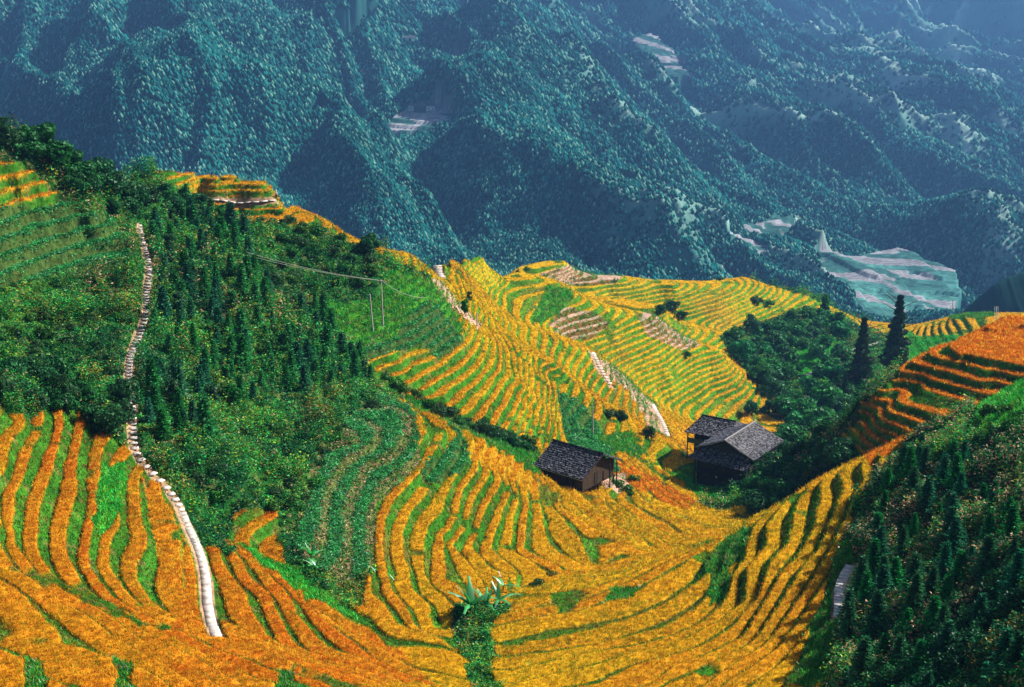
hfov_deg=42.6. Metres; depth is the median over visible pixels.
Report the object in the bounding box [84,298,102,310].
bush
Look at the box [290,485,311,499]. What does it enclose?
bush
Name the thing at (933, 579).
fir tree
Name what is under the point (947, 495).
fir tree
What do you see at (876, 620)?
fir tree
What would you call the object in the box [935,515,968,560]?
fir tree
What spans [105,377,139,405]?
broadleaf tree
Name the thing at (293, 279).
bush
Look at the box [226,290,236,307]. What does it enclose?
broadleaf tree
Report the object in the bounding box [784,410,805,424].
broadleaf tree
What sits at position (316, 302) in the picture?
fir tree
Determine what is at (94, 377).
bush
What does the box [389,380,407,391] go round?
bush
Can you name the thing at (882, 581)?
fir tree
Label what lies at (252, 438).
bush
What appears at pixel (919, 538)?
bush
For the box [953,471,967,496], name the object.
fir tree
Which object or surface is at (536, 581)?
bush
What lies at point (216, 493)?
bush
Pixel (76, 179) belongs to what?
broadleaf tree
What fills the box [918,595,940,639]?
fir tree
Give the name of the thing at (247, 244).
fir tree
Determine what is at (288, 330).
fir tree
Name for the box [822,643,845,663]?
bush
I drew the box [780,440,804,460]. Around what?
broadleaf tree
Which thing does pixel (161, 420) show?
fir tree
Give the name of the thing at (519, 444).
broadleaf tree
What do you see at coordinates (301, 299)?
fir tree
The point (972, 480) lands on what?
bush
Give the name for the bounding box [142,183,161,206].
broadleaf tree
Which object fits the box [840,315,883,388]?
conifer tree
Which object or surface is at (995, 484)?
fir tree
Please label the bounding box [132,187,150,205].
broadleaf tree
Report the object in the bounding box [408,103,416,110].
house
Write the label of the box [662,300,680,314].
broadleaf tree
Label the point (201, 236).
fir tree
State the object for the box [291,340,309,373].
fir tree
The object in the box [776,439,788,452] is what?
broadleaf tree
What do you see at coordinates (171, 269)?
fir tree
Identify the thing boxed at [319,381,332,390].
bush
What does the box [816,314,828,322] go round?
broadleaf tree
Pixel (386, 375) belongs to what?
bush
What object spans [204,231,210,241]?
fir tree
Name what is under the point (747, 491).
broadleaf tree
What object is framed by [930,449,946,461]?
bush
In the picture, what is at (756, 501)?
broadleaf tree
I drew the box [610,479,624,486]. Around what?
bush
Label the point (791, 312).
broadleaf tree
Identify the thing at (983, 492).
fir tree
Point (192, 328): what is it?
fir tree
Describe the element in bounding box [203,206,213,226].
fir tree
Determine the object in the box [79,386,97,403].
broadleaf tree
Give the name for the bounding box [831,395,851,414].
broadleaf tree
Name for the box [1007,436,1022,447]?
bush
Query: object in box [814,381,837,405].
broadleaf tree
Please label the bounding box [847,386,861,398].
broadleaf tree
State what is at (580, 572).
rice crop
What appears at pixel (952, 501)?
fir tree
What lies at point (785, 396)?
broadleaf tree
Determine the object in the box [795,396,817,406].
broadleaf tree
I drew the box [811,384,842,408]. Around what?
broadleaf tree
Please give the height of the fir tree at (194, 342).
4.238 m
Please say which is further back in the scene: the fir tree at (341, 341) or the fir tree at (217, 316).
the fir tree at (341, 341)
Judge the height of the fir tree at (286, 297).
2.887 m
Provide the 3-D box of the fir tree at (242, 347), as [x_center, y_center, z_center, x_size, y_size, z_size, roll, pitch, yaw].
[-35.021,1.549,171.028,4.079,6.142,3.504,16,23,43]
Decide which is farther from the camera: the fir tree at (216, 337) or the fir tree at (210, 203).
the fir tree at (210, 203)
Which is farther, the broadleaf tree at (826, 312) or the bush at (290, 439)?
the broadleaf tree at (826, 312)
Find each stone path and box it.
[125,225,221,636]
[207,199,275,203]
[433,265,444,276]
[590,352,611,383]
[650,404,669,435]
[833,564,854,617]
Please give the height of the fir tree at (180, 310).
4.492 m
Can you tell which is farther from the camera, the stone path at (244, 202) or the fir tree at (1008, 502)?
the stone path at (244, 202)
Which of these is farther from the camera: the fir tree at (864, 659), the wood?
the wood
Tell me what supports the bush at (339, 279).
on the terraced hillside
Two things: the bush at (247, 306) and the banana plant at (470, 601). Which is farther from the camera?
the bush at (247, 306)
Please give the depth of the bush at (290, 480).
141.99 m
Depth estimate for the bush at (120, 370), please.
149.21 m
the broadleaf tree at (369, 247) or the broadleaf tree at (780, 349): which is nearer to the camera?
the broadleaf tree at (369, 247)
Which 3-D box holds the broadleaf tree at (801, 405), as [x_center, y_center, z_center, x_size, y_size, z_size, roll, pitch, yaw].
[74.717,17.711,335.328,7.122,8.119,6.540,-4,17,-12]
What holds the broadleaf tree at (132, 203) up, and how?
on the terraced hillside
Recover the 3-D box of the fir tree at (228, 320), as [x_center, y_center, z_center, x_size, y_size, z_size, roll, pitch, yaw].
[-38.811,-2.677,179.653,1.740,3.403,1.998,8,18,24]
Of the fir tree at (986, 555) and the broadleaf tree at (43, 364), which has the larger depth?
the broadleaf tree at (43, 364)
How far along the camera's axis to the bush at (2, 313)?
161.07 m
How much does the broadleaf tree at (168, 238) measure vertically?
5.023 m
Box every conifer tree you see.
[836,375,853,393]
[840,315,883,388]
[874,292,922,369]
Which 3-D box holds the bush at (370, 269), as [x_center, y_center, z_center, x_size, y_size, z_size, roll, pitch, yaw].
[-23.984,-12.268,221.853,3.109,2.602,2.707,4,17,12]
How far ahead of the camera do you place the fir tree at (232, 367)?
166.74 m
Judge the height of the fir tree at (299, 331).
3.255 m
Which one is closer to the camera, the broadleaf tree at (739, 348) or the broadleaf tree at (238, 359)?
the broadleaf tree at (238, 359)
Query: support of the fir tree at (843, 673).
on the terraced hillside
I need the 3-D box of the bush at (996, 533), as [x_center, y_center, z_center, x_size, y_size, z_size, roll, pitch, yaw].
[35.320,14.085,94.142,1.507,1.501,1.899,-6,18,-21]
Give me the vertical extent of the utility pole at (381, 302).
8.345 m
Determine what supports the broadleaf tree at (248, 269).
on the terraced hillside
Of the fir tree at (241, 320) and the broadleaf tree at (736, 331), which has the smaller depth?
the fir tree at (241, 320)
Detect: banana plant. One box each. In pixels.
[304,553,322,573]
[305,543,321,566]
[447,576,490,613]
[473,586,494,610]
[491,581,513,607]
[493,576,519,589]
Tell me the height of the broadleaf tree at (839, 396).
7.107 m
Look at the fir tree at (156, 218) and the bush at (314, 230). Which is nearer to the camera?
the fir tree at (156, 218)
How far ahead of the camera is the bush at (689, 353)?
350.08 m
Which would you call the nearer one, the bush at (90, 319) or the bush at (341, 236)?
the bush at (90, 319)
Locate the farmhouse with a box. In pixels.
[688,420,783,486]
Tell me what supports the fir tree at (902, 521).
on the terraced hillside
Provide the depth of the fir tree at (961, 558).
91.19 m
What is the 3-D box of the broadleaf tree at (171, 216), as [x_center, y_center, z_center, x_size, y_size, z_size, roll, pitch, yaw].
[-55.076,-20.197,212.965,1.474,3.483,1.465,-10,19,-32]
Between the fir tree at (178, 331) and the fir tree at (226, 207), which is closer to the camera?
the fir tree at (178, 331)
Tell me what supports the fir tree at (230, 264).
on the terraced hillside
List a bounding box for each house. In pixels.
[404,36,415,40]
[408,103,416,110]
[413,104,425,111]
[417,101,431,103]
[425,103,435,110]
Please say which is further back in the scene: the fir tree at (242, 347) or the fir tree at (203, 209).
the fir tree at (203, 209)
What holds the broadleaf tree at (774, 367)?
on the terraced hillside
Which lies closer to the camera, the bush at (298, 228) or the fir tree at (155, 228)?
the fir tree at (155, 228)
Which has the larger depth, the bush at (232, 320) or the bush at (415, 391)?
the bush at (415, 391)
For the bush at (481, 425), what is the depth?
197.63 m
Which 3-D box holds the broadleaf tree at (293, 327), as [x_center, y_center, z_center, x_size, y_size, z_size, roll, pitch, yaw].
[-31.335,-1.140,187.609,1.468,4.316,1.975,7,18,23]
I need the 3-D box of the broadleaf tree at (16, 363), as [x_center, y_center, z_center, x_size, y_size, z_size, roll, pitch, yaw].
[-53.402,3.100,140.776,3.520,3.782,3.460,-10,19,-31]
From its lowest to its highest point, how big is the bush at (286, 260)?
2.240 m
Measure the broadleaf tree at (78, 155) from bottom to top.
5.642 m
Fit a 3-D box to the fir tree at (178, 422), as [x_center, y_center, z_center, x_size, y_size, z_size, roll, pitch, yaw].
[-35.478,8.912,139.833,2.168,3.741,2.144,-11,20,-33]
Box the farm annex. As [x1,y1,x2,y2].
[685,414,744,458]
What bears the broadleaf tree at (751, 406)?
on the terraced hillside
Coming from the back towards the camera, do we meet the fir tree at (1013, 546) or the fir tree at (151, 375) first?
the fir tree at (151, 375)
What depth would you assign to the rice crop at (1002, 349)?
191.41 m
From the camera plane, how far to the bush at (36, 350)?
153.07 m
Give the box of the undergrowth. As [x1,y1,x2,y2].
[0,112,1023,686]
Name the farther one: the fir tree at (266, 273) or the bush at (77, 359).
the fir tree at (266, 273)
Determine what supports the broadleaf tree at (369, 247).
on the terraced hillside
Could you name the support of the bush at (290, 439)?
on the terraced hillside
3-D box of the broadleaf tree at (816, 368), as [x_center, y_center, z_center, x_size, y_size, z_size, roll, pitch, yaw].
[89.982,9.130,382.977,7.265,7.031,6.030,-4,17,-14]
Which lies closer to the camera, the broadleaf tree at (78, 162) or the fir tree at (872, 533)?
the fir tree at (872, 533)
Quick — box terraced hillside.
[0,145,1023,686]
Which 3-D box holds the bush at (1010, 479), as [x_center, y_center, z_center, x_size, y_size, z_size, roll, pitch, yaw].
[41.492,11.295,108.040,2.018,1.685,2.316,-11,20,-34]
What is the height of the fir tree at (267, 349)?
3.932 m
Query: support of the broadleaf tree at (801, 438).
on the terraced hillside
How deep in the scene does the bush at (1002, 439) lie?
117.01 m
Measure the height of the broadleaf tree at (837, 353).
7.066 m
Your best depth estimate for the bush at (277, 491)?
138.04 m
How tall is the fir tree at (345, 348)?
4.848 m
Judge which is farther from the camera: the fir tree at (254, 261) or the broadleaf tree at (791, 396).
the broadleaf tree at (791, 396)
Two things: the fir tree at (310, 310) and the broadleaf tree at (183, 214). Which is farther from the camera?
the broadleaf tree at (183, 214)
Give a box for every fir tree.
[139,397,156,423]
[141,357,169,400]
[146,210,164,239]
[147,220,161,242]
[147,308,163,332]
[147,355,166,389]
[148,383,171,418]
[150,224,163,249]
[152,407,173,443]
[155,285,174,321]
[157,275,162,285]
[158,360,168,380]
[159,253,170,276]
[162,223,179,243]
[164,332,175,358]
[168,267,173,283]
[169,269,187,297]
[169,363,196,407]
[171,388,188,415]
[172,411,186,436]
[173,300,189,326]
[174,218,179,232]
[174,326,185,343]
[175,279,196,310]
[180,261,199,297]
[180,408,189,422]
[183,183,190,192]
[186,236,202,263]
[186,297,197,320]
[187,197,193,205]
[187,204,201,224]
[187,399,197,425]
[188,250,195,264]
[188,333,200,358]
[189,322,198,338]
[191,217,200,232]
[191,379,204,398]
[191,394,225,445]
[194,227,208,251]
[195,364,207,390]
[197,265,211,297]
[197,358,212,385]
[199,194,206,205]
[199,204,205,222]
[200,348,214,380]
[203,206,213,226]
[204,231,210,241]
[204,254,210,268]
[206,197,215,213]
[206,294,221,318]
[207,260,212,277]
[208,218,215,236]
[208,287,222,311]
[209,223,229,251]
[209,244,222,264]
[209,339,221,359]
[209,353,222,374]
[211,264,225,289]
[211,306,229,334]
[212,276,224,304]
[212,326,223,344]
[217,217,228,241]
[221,243,227,253]
[223,203,231,225]
[224,201,239,229]
[224,253,238,279]
[224,312,233,330]
[224,333,237,355]
[228,220,244,251]
[229,359,236,382]
[230,262,251,299]
[232,308,255,347]
[232,333,258,374]
[235,374,248,407]
[238,214,254,238]
[241,236,256,258]
[241,327,257,358]
[243,254,259,281]
[248,280,267,311]
[248,381,258,402]
[250,254,263,279]
[251,304,264,328]
[258,370,268,388]
[259,277,277,311]
[262,325,269,338]
[263,341,273,359]
[264,269,274,292]
[267,354,276,374]
[270,310,275,321]
[280,363,293,391]
[283,295,288,308]
[285,323,295,350]
[286,348,299,383]
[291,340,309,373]
[295,292,312,325]
[296,325,303,342]
[296,364,314,394]
[301,338,315,368]
[307,305,312,319]
[310,310,322,330]
[310,345,321,364]
[310,358,324,380]
[311,292,320,309]
[316,291,329,326]
[318,322,341,358]
[320,346,330,373]
[321,341,333,361]
[326,308,340,338]
[327,368,337,385]
[335,331,347,353]
[336,365,344,380]
[337,356,348,376]
[341,344,350,371]
[347,341,358,365]
[347,348,367,381]
[356,339,367,365]
[367,364,375,381]
[831,601,859,644]
[833,588,863,627]
[836,667,849,685]
[840,635,879,686]
[843,554,873,597]
[853,589,895,639]
[855,571,874,607]
[859,627,872,641]
[861,531,875,554]
[862,564,894,609]
[863,525,891,558]
[865,511,885,540]
[865,538,882,577]
[871,553,891,586]
[872,632,891,664]
[873,680,881,686]
[875,490,891,515]
[877,468,896,491]
[877,632,909,674]
[887,556,905,589]
[889,524,910,558]
[892,442,908,478]
[892,551,927,596]
[892,607,917,641]
[894,465,922,505]
[895,445,917,478]
[895,517,905,534]
[897,570,927,612]
[904,638,931,680]
[906,674,915,686]
[907,512,920,536]
[912,474,936,517]
[915,432,925,445]
[915,443,921,458]
[916,445,923,463]
[916,445,934,477]
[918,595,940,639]
[920,670,936,686]
[921,565,942,599]
[922,601,951,640]
[926,541,953,587]
[927,491,964,533]
[927,636,934,650]
[929,505,960,547]
[929,618,960,670]
[930,575,959,610]
[932,453,951,489]
[932,502,942,522]
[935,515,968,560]
[936,451,947,470]
[940,452,968,489]
[940,490,951,515]
[948,439,958,460]
[948,550,968,589]
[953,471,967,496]
[958,440,972,464]
[959,532,1002,584]
[960,528,968,544]
[961,592,991,636]
[966,545,975,568]
[974,482,989,505]
[975,510,996,541]
[975,626,1015,685]
[981,629,1023,686]
[982,491,999,523]
[984,479,1001,502]
[994,547,1023,599]
[995,567,1009,592]
[996,501,1005,522]
[997,496,1014,526]
[997,502,1023,548]
[1000,534,1019,568]
[1011,651,1023,686]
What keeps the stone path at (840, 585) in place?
on the terraced hillside
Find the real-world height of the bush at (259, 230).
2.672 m
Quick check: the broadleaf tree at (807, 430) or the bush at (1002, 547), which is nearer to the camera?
the bush at (1002, 547)
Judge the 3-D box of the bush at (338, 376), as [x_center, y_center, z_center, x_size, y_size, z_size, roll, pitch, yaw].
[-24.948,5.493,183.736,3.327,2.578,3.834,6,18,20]
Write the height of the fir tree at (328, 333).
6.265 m
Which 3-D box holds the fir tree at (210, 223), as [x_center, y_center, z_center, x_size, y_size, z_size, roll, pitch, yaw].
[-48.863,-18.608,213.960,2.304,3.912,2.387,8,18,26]
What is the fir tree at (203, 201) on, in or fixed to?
on the terraced hillside
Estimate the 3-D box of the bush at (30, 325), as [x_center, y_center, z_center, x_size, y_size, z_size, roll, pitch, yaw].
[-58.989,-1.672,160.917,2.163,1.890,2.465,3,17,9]
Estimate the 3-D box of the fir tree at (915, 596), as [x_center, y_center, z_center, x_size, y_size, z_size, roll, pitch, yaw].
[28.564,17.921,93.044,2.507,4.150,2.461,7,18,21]
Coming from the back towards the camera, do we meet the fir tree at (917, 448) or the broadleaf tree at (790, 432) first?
the broadleaf tree at (790, 432)
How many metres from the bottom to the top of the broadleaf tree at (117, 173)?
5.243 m
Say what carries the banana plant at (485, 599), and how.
on the terraced hillside
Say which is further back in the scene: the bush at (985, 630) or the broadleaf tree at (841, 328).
the broadleaf tree at (841, 328)
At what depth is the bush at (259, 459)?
142.70 m
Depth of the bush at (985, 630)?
79.32 m
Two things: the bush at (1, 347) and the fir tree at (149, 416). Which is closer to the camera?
the fir tree at (149, 416)
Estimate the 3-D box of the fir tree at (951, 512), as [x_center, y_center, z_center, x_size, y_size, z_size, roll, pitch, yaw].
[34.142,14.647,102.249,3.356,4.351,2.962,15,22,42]
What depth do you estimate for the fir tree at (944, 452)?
120.74 m
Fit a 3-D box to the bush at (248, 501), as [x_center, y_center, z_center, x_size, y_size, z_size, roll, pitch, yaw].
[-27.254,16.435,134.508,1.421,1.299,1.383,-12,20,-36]
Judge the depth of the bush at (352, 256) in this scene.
223.25 m
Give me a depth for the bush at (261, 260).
207.97 m
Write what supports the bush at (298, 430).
on the terraced hillside
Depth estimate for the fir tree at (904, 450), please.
127.66 m
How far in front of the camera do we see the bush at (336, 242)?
224.60 m
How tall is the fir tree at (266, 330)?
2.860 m
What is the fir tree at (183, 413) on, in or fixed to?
on the terraced hillside
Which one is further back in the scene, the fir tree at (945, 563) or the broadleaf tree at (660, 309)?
the broadleaf tree at (660, 309)
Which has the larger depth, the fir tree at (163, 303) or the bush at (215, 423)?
the fir tree at (163, 303)
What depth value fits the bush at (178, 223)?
209.79 m
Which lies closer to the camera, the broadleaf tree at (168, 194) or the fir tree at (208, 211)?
the fir tree at (208, 211)
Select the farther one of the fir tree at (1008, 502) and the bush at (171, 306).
the bush at (171, 306)
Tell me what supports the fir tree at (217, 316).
on the terraced hillside
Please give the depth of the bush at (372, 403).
174.34 m
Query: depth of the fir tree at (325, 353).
186.26 m
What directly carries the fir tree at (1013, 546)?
on the terraced hillside
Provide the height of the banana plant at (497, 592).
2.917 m
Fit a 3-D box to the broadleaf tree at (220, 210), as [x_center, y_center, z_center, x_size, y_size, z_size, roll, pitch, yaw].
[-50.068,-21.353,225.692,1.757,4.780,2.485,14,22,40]
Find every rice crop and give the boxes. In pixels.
[0,160,915,686]
[443,257,1023,437]
[691,313,1023,542]
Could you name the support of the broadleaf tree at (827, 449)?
on the terraced hillside
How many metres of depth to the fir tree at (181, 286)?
178.30 m
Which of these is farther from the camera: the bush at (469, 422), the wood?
the wood
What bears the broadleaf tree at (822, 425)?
on the terraced hillside
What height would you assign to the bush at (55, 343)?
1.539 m
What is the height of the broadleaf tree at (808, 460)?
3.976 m
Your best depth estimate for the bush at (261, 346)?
179.29 m
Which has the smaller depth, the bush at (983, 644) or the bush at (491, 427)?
the bush at (983, 644)
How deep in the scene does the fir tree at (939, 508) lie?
108.53 m
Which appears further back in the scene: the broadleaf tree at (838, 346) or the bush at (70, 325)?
the broadleaf tree at (838, 346)
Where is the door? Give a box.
[594,471,597,483]
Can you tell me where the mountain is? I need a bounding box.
[0,0,1023,318]
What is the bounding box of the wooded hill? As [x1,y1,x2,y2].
[960,272,1023,313]
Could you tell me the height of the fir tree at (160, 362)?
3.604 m
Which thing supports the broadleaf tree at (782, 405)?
on the terraced hillside
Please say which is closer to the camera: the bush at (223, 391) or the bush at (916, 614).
the bush at (916, 614)
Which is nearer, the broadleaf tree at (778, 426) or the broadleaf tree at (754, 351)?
the broadleaf tree at (778, 426)
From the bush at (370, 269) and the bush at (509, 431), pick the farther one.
the bush at (370, 269)
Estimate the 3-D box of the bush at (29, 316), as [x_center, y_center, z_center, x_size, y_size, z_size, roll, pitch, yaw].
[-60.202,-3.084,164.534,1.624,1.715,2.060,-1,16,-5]
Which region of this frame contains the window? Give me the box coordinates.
[703,473,708,480]
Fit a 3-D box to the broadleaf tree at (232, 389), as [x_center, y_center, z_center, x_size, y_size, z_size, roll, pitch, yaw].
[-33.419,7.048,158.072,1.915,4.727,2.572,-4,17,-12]
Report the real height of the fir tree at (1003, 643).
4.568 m
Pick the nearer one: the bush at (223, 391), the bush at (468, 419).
the bush at (223, 391)
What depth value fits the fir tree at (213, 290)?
182.61 m
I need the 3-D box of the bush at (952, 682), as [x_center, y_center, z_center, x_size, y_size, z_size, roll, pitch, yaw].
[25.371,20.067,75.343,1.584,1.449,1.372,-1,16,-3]
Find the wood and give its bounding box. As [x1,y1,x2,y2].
[0,0,1023,324]
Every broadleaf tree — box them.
[0,116,23,145]
[0,356,27,377]
[0,369,22,398]
[1,365,20,380]
[4,129,37,154]
[13,379,33,393]
[17,125,46,152]
[21,354,45,371]
[21,388,49,411]
[22,121,74,165]
[27,365,58,387]
[33,362,53,373]
[35,352,53,365]
[38,386,60,404]
[40,137,69,168]
[41,353,63,377]
[45,372,81,399]
[49,155,81,174]
[51,392,79,415]
[53,361,75,381]
[61,149,96,180]
[61,172,93,192]
[71,160,106,184]
[71,380,90,400]
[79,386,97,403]
[79,402,100,423]
[82,177,101,197]
[83,156,119,189]
[90,394,111,405]
[90,404,129,436]
[101,170,123,193]
[102,178,127,196]
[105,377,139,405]
[107,198,123,214]
[111,400,135,421]
[120,180,143,203]
[121,196,140,217]
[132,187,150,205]
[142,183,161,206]
[152,182,175,201]
[161,195,188,216]
[162,192,180,200]
[163,233,175,255]
[164,377,177,403]
[165,191,172,197]
[165,252,172,264]
[167,209,175,220]
[172,290,186,316]
[172,358,184,371]
[176,187,194,201]
[177,247,190,266]
[180,207,186,219]
[186,204,204,221]
[191,263,197,281]
[193,192,208,205]
[204,383,219,408]
[214,206,224,222]
[219,364,232,383]
[222,232,231,249]
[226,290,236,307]
[226,383,240,408]
[234,355,244,372]
[245,265,252,288]
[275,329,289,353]
[289,322,296,339]
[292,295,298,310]
[359,238,374,253]
[360,232,381,247]
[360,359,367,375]
[461,299,468,313]
[467,291,471,300]
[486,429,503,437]
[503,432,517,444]
[511,437,526,447]
[525,442,531,451]
[617,410,628,420]
[642,425,656,439]
[654,304,667,315]
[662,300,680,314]
[674,310,687,320]
[723,325,743,341]
[726,339,752,360]
[739,476,763,494]
[739,491,769,514]
[740,338,755,347]
[741,354,756,369]
[742,313,763,334]
[743,400,757,414]
[743,488,761,502]
[744,346,757,357]
[747,361,772,381]
[748,355,767,367]
[750,459,769,476]
[751,336,761,348]
[757,368,786,396]
[758,344,772,354]
[758,400,777,413]
[759,461,782,478]
[761,321,772,331]
[762,329,786,351]
[762,349,775,358]
[762,450,781,464]
[765,364,778,371]
[765,491,783,508]
[767,359,782,368]
[769,478,794,499]
[770,473,783,480]
[771,319,790,332]
[771,330,786,340]
[773,397,795,418]
[773,423,795,433]
[774,455,796,474]
[775,424,806,443]
[776,341,791,357]
[776,361,800,383]
[776,394,794,400]
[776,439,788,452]
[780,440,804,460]
[783,348,799,364]
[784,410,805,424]
[786,308,797,320]
[786,335,798,345]
[787,391,798,399]
[788,477,804,491]
[790,319,807,329]
[790,325,806,336]
[790,397,816,414]
[790,419,809,428]
[793,337,808,349]
[794,435,812,454]
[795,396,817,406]
[796,363,804,371]
[799,307,810,317]
[799,376,810,387]
[800,465,825,484]
[801,325,821,339]
[801,406,835,427]
[801,454,825,474]
[802,421,816,435]
[803,439,816,454]
[804,379,827,395]
[806,319,823,332]
[808,343,830,362]
[809,420,830,439]
[811,336,832,348]
[811,363,825,379]
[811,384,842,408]
[811,438,831,455]
[813,316,825,325]
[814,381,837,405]
[815,415,837,423]
[816,307,830,316]
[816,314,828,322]
[818,444,840,470]
[819,364,844,384]
[820,294,829,310]
[820,353,841,366]
[821,334,835,341]
[828,312,845,322]
[829,445,855,465]
[830,320,853,337]
[830,323,850,340]
[830,343,852,357]
[830,437,842,447]
[831,347,852,361]
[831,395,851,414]
[834,436,854,449]
[835,377,841,388]
[835,393,853,404]
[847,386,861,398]
[854,379,873,395]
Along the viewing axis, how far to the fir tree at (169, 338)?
162.61 m
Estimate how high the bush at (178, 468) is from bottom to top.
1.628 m
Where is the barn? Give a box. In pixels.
[533,439,621,492]
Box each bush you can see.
[0,306,18,319]
[0,309,9,322]
[0,324,22,336]
[0,328,7,342]
[0,342,15,355]
[10,337,32,353]
[21,323,36,330]
[25,312,38,321]
[25,330,35,339]
[29,346,45,355]
[31,339,43,347]
[33,325,58,339]
[38,305,62,320]
[50,339,61,345]
[57,343,81,356]
[58,332,81,343]
[65,321,78,330]
[68,353,85,366]
[69,303,86,314]
[72,360,90,370]
[77,326,96,338]
[83,317,98,324]
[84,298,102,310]
[88,372,102,381]
[89,350,117,367]
[100,363,124,377]
[102,310,121,321]
[103,341,117,350]
[123,314,134,323]
[145,299,174,310]
[157,339,177,351]
[164,219,186,230]
[164,461,184,471]
[184,385,193,403]
[186,471,206,485]
[197,340,206,349]
[209,415,219,430]
[210,487,230,502]
[214,380,229,399]
[225,317,236,326]
[234,423,255,435]
[238,498,251,506]
[239,235,258,248]
[241,300,261,313]
[243,435,259,443]
[249,226,263,237]
[250,456,263,467]
[255,338,278,353]
[257,253,267,262]
[260,238,274,247]
[260,421,274,429]
[260,476,268,482]
[264,263,274,270]
[267,323,279,335]
[267,486,283,495]
[268,500,284,511]
[270,270,282,284]
[275,222,286,227]
[277,232,290,241]
[277,315,289,325]
[278,214,297,224]
[278,256,291,266]
[282,474,300,488]
[283,274,299,283]
[284,243,298,255]
[284,499,306,511]
[285,438,298,444]
[286,268,303,278]
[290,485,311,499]
[291,235,309,246]
[293,429,311,438]
[295,225,306,234]
[296,449,315,459]
[298,220,308,226]
[299,259,310,267]
[302,233,311,241]
[302,328,319,337]
[305,241,324,252]
[305,274,323,287]
[308,254,318,261]
[308,475,322,486]
[309,223,325,234]
[314,458,327,466]
[318,446,331,453]
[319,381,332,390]
[323,373,346,386]
[324,245,340,257]
[325,265,334,271]
[326,432,343,441]
[328,239,342,247]
[331,398,346,407]
[332,274,348,285]
[332,425,343,433]
[333,232,346,244]
[336,260,349,271]
[340,422,351,428]
[344,253,357,260]
[346,395,356,403]
[349,273,369,285]
[355,244,367,252]
[360,263,378,274]
[363,252,378,263]
[364,398,383,408]
[380,371,392,380]
[389,377,401,384]
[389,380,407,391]
[412,388,423,395]
[419,397,434,407]
[430,403,455,416]
[431,401,444,408]
[453,407,460,416]
[453,414,465,424]
[462,417,474,423]
[467,421,476,429]
[470,421,487,433]
[474,416,491,424]
[479,424,501,437]
[504,429,515,434]
[520,434,537,444]
[529,578,544,587]
[547,570,557,576]
[603,407,620,417]
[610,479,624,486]
[619,484,633,495]
[627,474,640,481]
[682,350,691,356]
[750,295,763,302]
[763,299,774,307]
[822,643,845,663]
[869,502,878,511]
[911,533,927,543]
[913,605,925,618]
[922,566,930,580]
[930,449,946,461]
[945,680,957,686]
[957,603,974,617]
[960,405,980,417]
[963,488,974,498]
[966,476,978,485]
[970,627,991,642]
[973,671,985,681]
[975,432,988,440]
[975,640,995,659]
[977,580,994,592]
[978,404,1000,416]
[987,421,994,427]
[994,436,1009,447]
[994,463,1013,475]
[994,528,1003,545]
[996,607,1015,623]
[997,458,1015,466]
[998,540,1023,557]
[999,404,1015,412]
[999,471,1018,483]
[1000,415,1023,430]
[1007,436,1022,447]
[1008,408,1023,416]
[1019,579,1023,597]
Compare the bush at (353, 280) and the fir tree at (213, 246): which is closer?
the fir tree at (213, 246)
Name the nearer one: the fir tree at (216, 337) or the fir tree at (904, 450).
the fir tree at (904, 450)
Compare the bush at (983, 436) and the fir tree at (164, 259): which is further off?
the fir tree at (164, 259)
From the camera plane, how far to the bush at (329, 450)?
153.53 m
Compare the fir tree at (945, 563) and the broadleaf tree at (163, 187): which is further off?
the broadleaf tree at (163, 187)
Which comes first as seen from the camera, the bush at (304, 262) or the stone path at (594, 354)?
the bush at (304, 262)
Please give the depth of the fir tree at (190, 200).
228.98 m
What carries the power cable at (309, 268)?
attached to the utility pole at (381, 302)
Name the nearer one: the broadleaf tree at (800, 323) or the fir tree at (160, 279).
the fir tree at (160, 279)
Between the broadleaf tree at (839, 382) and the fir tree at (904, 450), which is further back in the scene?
the broadleaf tree at (839, 382)
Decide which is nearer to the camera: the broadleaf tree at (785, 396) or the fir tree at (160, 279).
the fir tree at (160, 279)
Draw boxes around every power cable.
[247,252,374,279]
[259,258,381,280]
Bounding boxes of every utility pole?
[369,294,373,331]
[377,280,384,327]
[592,404,593,434]
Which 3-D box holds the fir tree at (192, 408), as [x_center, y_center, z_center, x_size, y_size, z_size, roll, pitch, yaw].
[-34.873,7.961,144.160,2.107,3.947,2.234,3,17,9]
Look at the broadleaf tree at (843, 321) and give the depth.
457.23 m
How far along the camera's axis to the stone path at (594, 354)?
284.80 m
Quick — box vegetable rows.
[0,201,621,583]
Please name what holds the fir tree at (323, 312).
on the terraced hillside
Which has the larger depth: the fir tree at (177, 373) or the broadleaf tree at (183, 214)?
the broadleaf tree at (183, 214)
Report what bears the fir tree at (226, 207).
on the terraced hillside
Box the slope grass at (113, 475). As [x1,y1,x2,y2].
[19,265,1023,686]
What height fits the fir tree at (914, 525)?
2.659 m
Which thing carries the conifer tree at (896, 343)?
on the terraced hillside
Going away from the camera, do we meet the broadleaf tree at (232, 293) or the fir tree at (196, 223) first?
the broadleaf tree at (232, 293)
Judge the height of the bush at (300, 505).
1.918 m
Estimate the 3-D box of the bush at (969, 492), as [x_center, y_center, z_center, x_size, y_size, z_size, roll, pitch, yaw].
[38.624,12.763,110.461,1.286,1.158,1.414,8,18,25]
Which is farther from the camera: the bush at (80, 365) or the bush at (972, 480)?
the bush at (80, 365)
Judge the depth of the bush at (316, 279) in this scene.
212.08 m
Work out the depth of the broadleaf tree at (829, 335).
438.05 m
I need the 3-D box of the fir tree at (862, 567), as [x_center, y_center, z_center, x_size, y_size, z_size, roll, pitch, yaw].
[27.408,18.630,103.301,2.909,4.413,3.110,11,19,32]
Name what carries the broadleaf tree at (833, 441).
on the terraced hillside
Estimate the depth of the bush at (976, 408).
133.77 m
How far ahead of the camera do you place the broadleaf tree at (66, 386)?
137.13 m

